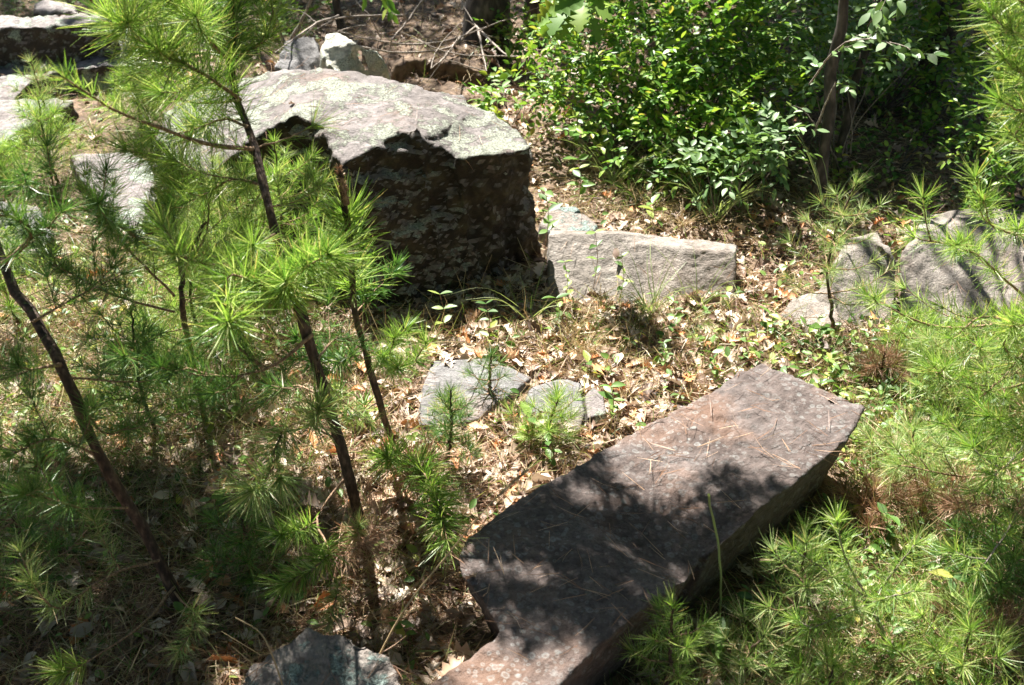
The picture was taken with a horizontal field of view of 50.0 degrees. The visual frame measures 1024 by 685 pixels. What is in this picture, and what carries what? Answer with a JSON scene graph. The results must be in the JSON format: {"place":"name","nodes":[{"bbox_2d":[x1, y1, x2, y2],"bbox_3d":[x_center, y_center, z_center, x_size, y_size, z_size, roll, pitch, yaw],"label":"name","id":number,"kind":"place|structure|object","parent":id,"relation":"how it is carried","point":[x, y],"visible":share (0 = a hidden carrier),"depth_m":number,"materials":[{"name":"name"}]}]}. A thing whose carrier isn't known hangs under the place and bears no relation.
{"place":"outdoors","nodes":[
{"label":"outdoors","id":0,"kind":"place"},
{"bbox_2d":[0,0,1023,684],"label":"ground","id":1,"kind":"structure","parent":0,"point":[550,142],"depth_m":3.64,"materials":[{"name":"plant"}]},
{"bbox_2d":[0,129,38,193],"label":"pine sapling","id":2,"kind":"object","parent":1,"relation":"on","point":[6,156],"visible":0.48,"depth_m":3.92,"materials":[{"name":"green plant"}]},
{"bbox_2d":[0,202,58,278],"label":"pine sapling","id":3,"kind":"object","parent":1,"relation":"on","point":[6,204],"visible":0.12,"depth_m":3.47,"materials":[{"name":"green plant"}]},
{"bbox_2d":[2,51,74,113],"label":"pine sapling","id":4,"kind":"object","parent":1,"relation":"on","point":[35,77],"visible":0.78,"depth_m":4.44,"materials":[{"name":"green plant"}]},
{"bbox_2d":[0,98,78,162],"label":"ledge","id":5,"kind":"object","parent":1,"relation":"on","point":[5,106],"visible":0.33,"depth_m":4.43,"materials":[{"name":"stone"}]},
{"bbox_2d":[0,83,91,182],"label":"pine sapling","id":6,"kind":"object","parent":1,"relation":"on","point":[36,119],"visible":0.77,"depth_m":3.88,"materials":[{"name":"green plant"}]},
{"bbox_2d":[0,196,91,327],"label":"pine sapling","id":7,"kind":"object","parent":1,"relation":"on","point":[10,306],"visible":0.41,"depth_m":3.08,"materials":[{"name":"green plant"}]},
{"bbox_2d":[33,0,77,16],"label":"rock","id":8,"kind":"object","parent":1,"relation":"on","point":[42,8],"visible":0.33,"depth_m":5.39,"materials":[{"name":"stone"}]},
{"bbox_2d":[0,463,123,610],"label":"pine sapling","id":9,"kind":"object","parent":1,"relation":"on","point":[20,530],"visible":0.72,"depth_m":2.20,"materials":[{"name":"green plant"}]},
{"bbox_2d":[0,41,167,99],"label":"step ledge","id":10,"kind":"object","parent":1,"relation":"on","point":[89,70],"visible":0.25,"depth_m":4.80,"materials":[{"name":"stone"}]},
{"bbox_2d":[0,13,122,66],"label":"dark block","id":11,"kind":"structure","parent":10,"relation":"on","point":[40,37],"depth_m":4.82,"materials":[{"name":"stone"}]},
{"bbox_2d":[0,164,217,684],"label":"pine tree","id":12,"kind":"object","parent":1,"relation":"on","point":[82,415],"visible":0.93,"depth_m":1.95,"materials":[{"name":"green plant"}]},
{"bbox_2d":[70,152,167,258],"bbox_3d":[-1.277,-0.483,3.862,0.343,0.160,0.896,-21,38,-29],"label":"sunken rock","id":13,"kind":"object","parent":1,"relation":"on","point":[135,187],"visible":0.14,"depth_m":3.90,"materials":[{"name":"stone"}]},
{"bbox_2d":[99,59,167,127],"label":"pine sapling","id":14,"kind":"object","parent":1,"relation":"on","point":[131,90],"visible":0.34,"depth_m":4.37,"materials":[{"name":"green plant"}]},
{"bbox_2d":[65,294,227,451],"bbox_3d":[-0.879,0.068,2.637,0.384,0.437,0.386,-18,37,-26],"label":"pine sapling","id":15,"kind":"object","parent":1,"relation":"on","point":[150,328],"visible":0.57,"depth_m":2.61,"materials":[{"name":"green plant"}]},
{"bbox_2d":[0,83,296,337],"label":"pine sapling","id":16,"kind":"object","parent":1,"relation":"on","point":[106,215],"visible":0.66,"depth_m":2.29,"materials":[{"name":"green plant"}]},
{"bbox_2d":[128,419,217,478],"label":"grass clump","id":17,"kind":"object","parent":1,"relation":"on","point":[190,466],"visible":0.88,"depth_m":2.62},
{"bbox_2d":[120,190,270,372],"bbox_3d":[-0.800,-0.124,2.806,0.434,0.574,0.448,0,33,0],"label":"pine sapling","id":18,"kind":"object","parent":1,"relation":"on","point":[170,304],"visible":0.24,"depth_m":2.78,"materials":[{"name":"green plant"}]},
{"bbox_2d":[199,489,228,519],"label":"seedling","id":19,"kind":"object","parent":1,"relation":"on","point":[220,494],"visible":0.6,"depth_m":2.44,"materials":[{"name":"green plant"}]},
{"bbox_2d":[96,0,344,54],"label":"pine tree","id":20,"kind":"object","parent":1,"relation":"on","point":[309,9],"visible":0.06,"depth_m":5.49,"materials":[{"name":"green plant"}]},
{"bbox_2d":[44,0,403,635],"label":"pine tree","id":21,"kind":"object","parent":1,"relation":"on","point":[282,283],"visible":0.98,"depth_m":2.07,"materials":[{"name":"green plant"}]},
{"bbox_2d":[165,148,287,323],"bbox_3d":[-0.790,-0.292,3.035,0.387,0.593,0.408,0,33,0],"label":"pine sapling","id":22,"kind":"object","parent":1,"relation":"on","point":[223,174],"visible":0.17,"depth_m":2.98,"materials":[{"name":"green plant"}]},
{"bbox_2d":[208,380,274,422],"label":"grass clump","id":23,"kind":"object","parent":1,"relation":"on","point":[244,396],"visible":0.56,"depth_m":2.82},
{"bbox_2d":[179,480,318,605],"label":"pine sapling","id":24,"kind":"object","parent":1,"relation":"on","point":[247,549],"visible":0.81,"depth_m":2.25,"materials":[{"name":"green plant"}]},
{"bbox_2d":[213,126,371,314],"bbox_3d":[-0.656,-0.330,3.090,0.340,0.602,0.456,22,39,30],"label":"pine sapling","id":25,"kind":"object","parent":1,"relation":"on","point":[299,165],"visible":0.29,"depth_m":3.05,"materials":[{"name":"green plant"}]},
{"bbox_2d":[275,35,319,71],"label":"grey boulder","id":26,"kind":"object","parent":1,"relation":"on","point":[307,54],"visible":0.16,"depth_m":4.39,"materials":[{"name":"stone"}]},
{"bbox_2d":[243,628,399,684],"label":"lichen stone","id":27,"kind":"object","parent":1,"relation":"on","point":[349,662],"visible":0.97,"depth_m":1.99,"materials":[{"name":"stone"}]},
{"bbox_2d":[332,0,346,30],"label":"tree","id":28,"kind":"object","parent":1,"relation":"on","point":[337,9],"visible":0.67,"depth_m":5.47,"materials":[{"name":"brown plant"}]},
{"bbox_2d":[143,67,541,307],"bbox_3d":[-0.597,-0.509,3.519,1.374,0.592,0.725,10,34,15],"label":"boulder","id":29,"kind":"object","parent":1,"relation":"on","point":[445,212],"visible":0.62,"depth_m":3.27,"materials":[{"name":"stone"}]},
{"bbox_2d":[320,33,390,79],"bbox_3d":[-0.635,-1.015,4.419,0.307,0.440,0.240,-15,36,-21],"label":"lichen boulder","id":30,"kind":"object","parent":1,"relation":"on","point":[338,51],"visible":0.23,"depth_m":4.28,"materials":[{"name":"stone"}]},
{"bbox_2d":[276,163,478,580],"bbox_3d":[-0.265,0.040,2.298,0.318,0.842,0.867,-16,36,-23],"label":"pine sapling","id":31,"kind":"object","parent":1,"relation":"on","point":[411,469],"visible":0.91,"depth_m":2.32,"materials":[{"name":"green plant"}]},
{"bbox_2d":[387,617,416,648],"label":"seedling","id":32,"kind":"object","parent":1,"relation":"on","point":[399,628],"visible":0.9,"depth_m":2.14,"materials":[{"name":"green plant"}]},
{"bbox_2d":[275,0,542,81],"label":"dead branches","id":33,"kind":"object","parent":1,"relation":"on","point":[459,39],"visible":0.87,"depth_m":4.72,"materials":[{"name":"wood"}]},
{"bbox_2d":[362,0,399,23],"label":"leafy branch","id":34,"kind":"object","parent":33,"relation":"attached to","point":[390,14],"visible":1,"depth_m":4.36,"materials":[{"name":"green plant"}]},
{"bbox_2d":[361,36,493,86],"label":"litter bank","id":35,"kind":"structure","parent":1,"relation":"on","point":[446,69],"depth_m":4.80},
{"bbox_2d":[424,382,470,426],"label":"pine sapling","id":36,"kind":"object","parent":1,"relation":"on","point":[458,397],"visible":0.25,"depth_m":2.78,"materials":[{"name":"green plant"}]},
{"bbox_2d":[413,379,486,470],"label":"pine sapling","id":37,"kind":"object","parent":1,"relation":"on","point":[449,434],"visible":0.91,"depth_m":2.56,"materials":[{"name":"green plant"}]},
{"bbox_2d":[404,78,498,109],"bbox_3d":[-0.257,-1.029,4.707,0.510,0.154,0.189,15,36,22],"label":"shadow ledge","id":38,"kind":"object","parent":1,"relation":"on","point":[445,87],"visible":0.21,"depth_m":4.67,"materials":[{"name":"stone"}]},
{"bbox_2d":[379,465,530,653],"bbox_3d":[-0.131,0.448,2.026,0.388,0.401,0.017,-18,37,-26],"label":"grass stalk","id":39,"kind":"object","parent":1,"relation":"on","point":[473,522],"depth_m":2.00,"materials":[{"name":"plant"}]},
{"bbox_2d":[417,358,531,433],"bbox_3d":[-0.093,0.162,2.913,0.335,0.100,0.370,0,33,0],"label":"flat grey stone","id":40,"kind":"object","parent":1,"relation":"on","point":[452,375],"visible":0.36,"depth_m":2.90,"materials":[{"name":"stone"}]},
{"bbox_2d":[462,0,499,69],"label":"tree","id":41,"kind":"object","parent":1,"relation":"on","point":[479,10],"visible":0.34,"depth_m":5.00,"materials":[{"name":"brown plant"}]},
{"bbox_2d":[476,300,497,345],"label":"seedling","id":42,"kind":"object","parent":1,"relation":"on","point":[491,324],"visible":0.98,"depth_m":3.03,"materials":[{"name":"green plant"}]},
{"bbox_2d":[456,340,519,404],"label":"pine sapling","id":43,"kind":"object","parent":1,"relation":"on","point":[490,368],"visible":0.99,"depth_m":2.83,"materials":[{"name":"green plant"}]},
{"bbox_2d":[497,0,510,66],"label":"tree","id":44,"kind":"object","parent":1,"relation":"on","point":[503,4],"visible":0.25,"depth_m":5.05,"materials":[{"name":"brown plant"}]},
{"bbox_2d":[461,40,559,132],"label":"shrub","id":45,"kind":"object","parent":1,"relation":"on","point":[488,101],"visible":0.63,"depth_m":4.08,"materials":[{"name":"green plant"}]},
{"bbox_2d":[472,2,548,75],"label":"shrub","id":46,"kind":"object","parent":1,"relation":"on","point":[515,46],"visible":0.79,"depth_m":4.96,"materials":[{"name":"green plant"}]},
{"bbox_2d":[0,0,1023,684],"bbox_3d":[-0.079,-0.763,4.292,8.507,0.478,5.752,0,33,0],"label":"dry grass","id":47,"kind":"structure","parent":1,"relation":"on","point":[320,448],"depth_m":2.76,"materials":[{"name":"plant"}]},
{"bbox_2d":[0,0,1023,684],"bbox_3d":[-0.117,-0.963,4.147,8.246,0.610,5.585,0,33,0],"label":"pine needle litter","id":48,"kind":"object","parent":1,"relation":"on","point":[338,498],"visible":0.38,"depth_m":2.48,"materials":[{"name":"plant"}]},
{"bbox_2d":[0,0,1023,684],"bbox_3d":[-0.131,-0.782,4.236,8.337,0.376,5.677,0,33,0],"label":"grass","id":49,"kind":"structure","parent":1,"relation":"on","point":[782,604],"depth_m":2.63,"materials":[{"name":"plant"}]},
{"bbox_2d":[0,0,1023,684],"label":"ground cover","id":50,"kind":"object","parent":1,"relation":"on","point":[872,548],"visible":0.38,"depth_m":2.81,"materials":[{"name":"green plant"}]},
{"bbox_2d":[448,245,581,320],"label":"grass clump","id":51,"kind":"object","parent":1,"relation":"on","point":[514,309],"visible":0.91,"depth_m":3.17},
{"bbox_2d":[512,401,547,443],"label":"seedling","id":52,"kind":"object","parent":1,"relation":"on","point":[532,420],"visible":0.8,"depth_m":2.68,"materials":[{"name":"green plant"}]},
{"bbox_2d":[522,0,541,42],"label":"tree","id":53,"kind":"object","parent":1,"relation":"on","point":[533,6],"visible":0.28,"depth_m":5.28,"materials":[{"name":"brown plant"}]},
{"bbox_2d":[494,370,592,451],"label":"pine sapling","id":54,"kind":"object","parent":1,"relation":"on","point":[552,414],"visible":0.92,"depth_m":2.67,"materials":[{"name":"green plant"}]},
{"bbox_2d":[538,187,562,248],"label":"seedling","id":55,"kind":"object","parent":1,"relation":"on","point":[553,223],"visible":0.95,"depth_m":3.52,"materials":[{"name":"green plant"}]},
{"bbox_2d":[541,432,561,465],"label":"seedling","id":56,"kind":"object","parent":1,"relation":"on","point":[549,453],"visible":0.98,"depth_m":2.61,"materials":[{"name":"green plant"}]},
{"bbox_2d":[519,379,584,437],"bbox_3d":[0.103,0.193,2.858,0.208,0.107,0.276,0,33,0],"label":"stone","id":57,"kind":"object","parent":1,"relation":"on","point":[577,385],"visible":0.2,"depth_m":2.85,"materials":[{"name":"stone"}]},
{"bbox_2d":[537,207,597,245],"bbox_3d":[0.189,-0.365,3.696,0.243,0.131,0.222,0,33,0],"label":"shaded stone","id":58,"kind":"object","parent":1,"relation":"on","point":[571,218],"visible":0.41,"depth_m":3.64,"materials":[{"name":"stone"}]},
{"bbox_2d":[563,154,594,207],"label":"seedling","id":59,"kind":"object","parent":1,"relation":"on","point":[585,183],"visible":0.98,"depth_m":3.76,"materials":[{"name":"green plant"}]},
{"bbox_2d":[583,387,606,431],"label":"narrow stone","id":60,"kind":"object","parent":1,"relation":"on","point":[596,403],"visible":0.41,"depth_m":2.79,"materials":[{"name":"stone"}]},
{"bbox_2d":[546,104,672,185],"bbox_3d":[0.383,-0.689,3.963,0.497,0.224,0.448,20,38,28],"label":"grass clump","id":61,"kind":"object","parent":1,"relation":"on","point":[615,176],"visible":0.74,"depth_m":3.97,"materials":[{"name":"plant"}]},
{"bbox_2d":[597,381,624,417],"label":"seedling","id":62,"kind":"object","parent":1,"relation":"on","point":[608,388],"visible":0.95,"depth_m":2.73,"materials":[{"name":"green plant"}]},
{"bbox_2d":[598,160,675,207],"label":"grass clump","id":63,"kind":"object","parent":1,"relation":"on","point":[629,192],"visible":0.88,"depth_m":3.83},
{"bbox_2d":[547,229,736,304],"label":"tilted block","id":64,"kind":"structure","parent":1,"relation":"on","point":[580,267],"depth_m":3.35,"materials":[{"name":"beige stone"}]},
{"bbox_2d":[430,363,864,684],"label":"stone slab","id":65,"kind":"structure","parent":1,"relation":"on","point":[771,494],"depth_m":2.21,"materials":[{"name":"stone"}]},
{"bbox_2d":[595,228,711,317],"bbox_3d":[0.364,-0.179,3.185,0.342,0.226,0.380,-11,35,-16],"label":"grass clump","id":66,"kind":"object","parent":1,"relation":"on","point":[644,304],"visible":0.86,"depth_m":3.23,"materials":[{"name":"plant"}]},
{"bbox_2d":[513,0,823,197],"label":"shrub","id":67,"kind":"object","parent":1,"relation":"on","point":[683,75],"visible":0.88,"depth_m":3.98,"materials":[{"name":"green plant"}]},
{"bbox_2d":[610,581,730,684],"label":"pine sapling","id":68,"kind":"object","parent":1,"relation":"on","point":[669,644],"visible":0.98,"depth_m":1.97,"materials":[{"name":"green plant"}]},
{"bbox_2d":[652,243,742,308],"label":"grass clump","id":69,"kind":"object","parent":1,"relation":"on","point":[703,300],"visible":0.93,"depth_m":3.24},
{"bbox_2d":[708,493,721,619],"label":"green stem","id":70,"kind":"object","parent":1,"relation":"on","point":[718,545],"visible":0.85,"depth_m":2.06,"materials":[{"name":"green plant"}]},
{"bbox_2d":[637,127,800,222],"bbox_3d":[0.689,-0.543,3.705,0.528,0.274,0.441,20,38,28],"label":"grass clump","id":71,"kind":"object","parent":1,"relation":"on","point":[724,210],"visible":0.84,"depth_m":3.72,"materials":[{"name":"plant"}]},
{"bbox_2d":[710,617,730,664],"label":"seedling","id":72,"kind":"object","parent":1,"relation":"on","point":[720,647],"visible":0.73,"depth_m":2.11,"materials":[{"name":"green plant"}]},
{"bbox_2d":[664,97,828,218],"bbox_3d":[0.776,-0.600,3.677,0.573,0.404,0.352,-18,37,-26],"label":"shrub","id":73,"kind":"object","parent":1,"relation":"on","point":[696,156],"visible":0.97,"depth_m":3.64,"materials":[{"name":"green plant"}]},
{"bbox_2d":[694,589,818,684],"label":"pine sapling","id":74,"kind":"object","parent":1,"relation":"on","point":[749,656],"visible":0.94,"depth_m":2.07,"materials":[{"name":"green plant"}]},
{"bbox_2d":[743,519,876,656],"bbox_3d":[0.547,0.471,2.076,0.242,0.378,0.236,0,33,0],"label":"pine sapling","id":75,"kind":"object","parent":1,"relation":"on","point":[802,582],"visible":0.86,"depth_m":2.04,"materials":[{"name":"green plant"}]},
{"bbox_2d":[781,291,841,336],"bbox_3d":[0.867,-0.058,3.233,0.197,0.123,0.232,0,33,0],"label":"mauve stone","id":76,"kind":"object","parent":1,"relation":"on","point":[815,304],"visible":0.31,"depth_m":3.21,"materials":[{"name":"stone"}]},
{"bbox_2d":[806,314,833,342],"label":"seedling","id":77,"kind":"object","parent":1,"relation":"on","point":[820,320],"visible":0.88,"depth_m":3.06,"materials":[{"name":"green plant"}]},
{"bbox_2d":[810,0,848,210],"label":"tree","id":78,"kind":"object","parent":1,"relation":"on","point":[830,70],"visible":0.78,"depth_m":3.70,"materials":[{"name":"brown plant"}]},
{"bbox_2d":[780,120,879,222],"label":"grass clump","id":79,"kind":"object","parent":1,"relation":"on","point":[820,191],"visible":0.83,"depth_m":3.72,"materials":[{"name":"plant"}]},
{"bbox_2d":[760,626,911,684],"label":"pine sapling","id":80,"kind":"object","parent":1,"relation":"on","point":[832,678],"visible":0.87,"depth_m":2.04,"materials":[{"name":"green plant"}]},
{"bbox_2d":[775,168,906,337],"bbox_3d":[0.915,-0.242,3.027,0.367,0.538,0.336,26,41,34],"label":"pine sapling","id":81,"kind":"object","parent":1,"relation":"on","point":[830,250],"visible":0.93,"depth_m":3.01,"materials":[{"name":"green plant"}]},
{"bbox_2d":[765,494,940,666],"bbox_3d":[0.625,0.471,2.043,0.323,0.391,0.222,0,33,0],"label":"pine sapling","id":82,"kind":"object","parent":1,"relation":"on","point":[869,601],"visible":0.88,"depth_m":2.04,"materials":[{"name":"plant"}]},
{"bbox_2d":[829,0,880,173],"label":"tree","id":83,"kind":"object","parent":1,"relation":"on","point":[846,121],"visible":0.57,"depth_m":3.97,"materials":[{"name":"brown plant"}]},
{"bbox_2d":[816,233,895,329],"bbox_3d":[1.048,-0.150,3.285,0.279,0.222,0.534,17,37,24],"label":"peaked stone","id":84,"kind":"object","parent":1,"relation":"on","point":[866,251],"visible":0.39,"depth_m":3.26,"materials":[{"name":"stone"}]},
{"bbox_2d":[765,0,963,172],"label":"shrub","id":85,"kind":"object","parent":1,"relation":"on","point":[842,65],"visible":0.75,"depth_m":3.86,"materials":[{"name":"green plant"}]},
{"bbox_2d":[708,0,1023,151],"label":"shrub","id":86,"kind":"object","parent":1,"relation":"on","point":[933,18],"visible":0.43,"depth_m":4.40,"materials":[{"name":"green plant"}]},
{"bbox_2d":[814,454,936,547],"bbox_3d":[0.793,0.353,2.466,0.245,0.181,0.272,25,41,33],"label":"dried grass clump","id":87,"kind":"object","parent":1,"relation":"on","point":[869,502],"visible":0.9,"depth_m":2.45,"materials":[{"name":"brown plant"}]},
{"bbox_2d":[802,10,949,84],"bbox_3d":[1.028,-0.804,3.104,0.412,0.271,0.172,26,41,34],"label":"leafy branch","id":88,"kind":"object","parent":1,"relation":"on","point":[918,54],"visible":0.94,"depth_m":3.06,"materials":[{"name":"green plant"}]},
{"bbox_2d":[847,335,914,392],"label":"dried grass clump","id":89,"kind":"object","parent":1,"relation":"on","point":[877,366],"visible":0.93,"depth_m":2.92,"materials":[{"name":"brown plant"}]},
{"bbox_2d":[858,0,905,43],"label":"leafy branch","id":90,"kind":"object","parent":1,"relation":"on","point":[877,15],"visible":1,"depth_m":2.97,"materials":[{"name":"green plant"}]},
{"bbox_2d":[876,502,899,538],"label":"seedling","id":91,"kind":"object","parent":1,"relation":"on","point":[888,527],"visible":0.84,"depth_m":2.37,"materials":[{"name":"green plant"}]},
{"bbox_2d":[850,402,973,515],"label":"pine sapling","id":92,"kind":"object","parent":1,"relation":"on","point":[906,425],"visible":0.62,"depth_m":2.51,"materials":[{"name":"green plant"}]},
{"bbox_2d":[823,1,1023,194],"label":"shrub","id":93,"kind":"object","parent":1,"relation":"on","point":[927,125],"visible":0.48,"depth_m":4.25,"materials":[{"name":"green plant"}]},
{"bbox_2d":[876,296,982,372],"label":"pine sapling","id":94,"kind":"object","parent":1,"relation":"on","point":[896,329],"visible":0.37,"depth_m":2.98,"materials":[{"name":"green plant"}]},
{"bbox_2d":[844,148,1023,603],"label":"pine tree","id":95,"kind":"object","parent":1,"relation":"on","point":[1009,321],"visible":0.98,"depth_m":2.18,"materials":[{"name":"green plant"}]},
{"bbox_2d":[912,0,968,98],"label":"tree","id":96,"kind":"object","parent":1,"relation":"on","point":[950,30],"visible":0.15,"depth_m":4.59,"materials":[{"name":"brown plant"}]},
{"bbox_2d":[863,577,1023,684],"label":"pine sapling","id":97,"kind":"object","parent":1,"relation":"on","point":[963,651],"visible":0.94,"depth_m":2.07,"materials":[{"name":"green plant"}]},
{"bbox_2d":[893,454,1010,553],"bbox_3d":[0.978,0.342,2.418,0.274,0.213,0.282,0,33,0],"label":"dried grass clump","id":98,"kind":"object","parent":1,"relation":"on","point":[963,479],"visible":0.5,"depth_m":2.42,"materials":[{"name":"brown plant"}]},
{"bbox_2d":[929,569,974,608],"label":"seedling","id":99,"kind":"object","parent":1,"relation":"on","point":[941,572],"visible":0.59,"depth_m":2.17,"materials":[{"name":"green plant"}]},
{"bbox_2d":[894,307,1011,410],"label":"pine sapling","id":100,"kind":"object","parent":1,"relation":"on","point":[925,336],"visible":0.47,"depth_m":2.80,"materials":[{"name":"green plant"}]},
{"bbox_2d":[899,207,1023,329],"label":"wide stone","id":101,"kind":"object","parent":1,"relation":"on","point":[919,264],"visible":0.48,"depth_m":3.31,"materials":[{"name":"stone"}]},
{"bbox_2d":[914,485,1023,624],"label":"pine sapling","id":102,"kind":"object","parent":1,"relation":"on","point":[1008,565],"visible":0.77,"depth_m":2.19,"materials":[{"name":"green plant"}]},
{"bbox_2d":[919,581,1023,675],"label":"pine sapling","id":103,"kind":"object","parent":1,"relation":"on","point":[1013,617],"visible":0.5,"depth_m":2.15,"materials":[{"name":"green plant"}]},
{"bbox_2d":[930,46,1023,213],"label":"shrub","id":104,"kind":"object","parent":1,"relation":"on","point":[1006,165],"visible":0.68,"depth_m":3.60,"materials":[{"name":"green plant"}]},
{"bbox_2d":[953,0,1023,181],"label":"pine tree","id":105,"kind":"object","parent":1,"relation":"on","point":[993,10],"visible":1,"depth_m":1.84,"materials":[{"name":"green plant"}]},
{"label":"tree","id":106,"kind":"object","parent":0,"visible":0},
{"bbox_2d":[537,0,612,42],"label":"oak branch","id":107,"kind":"object","parent":106,"relation":"attached to","point":[555,17],"visible":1,"depth_m":3.08,"materials":[{"name":"green plant"}]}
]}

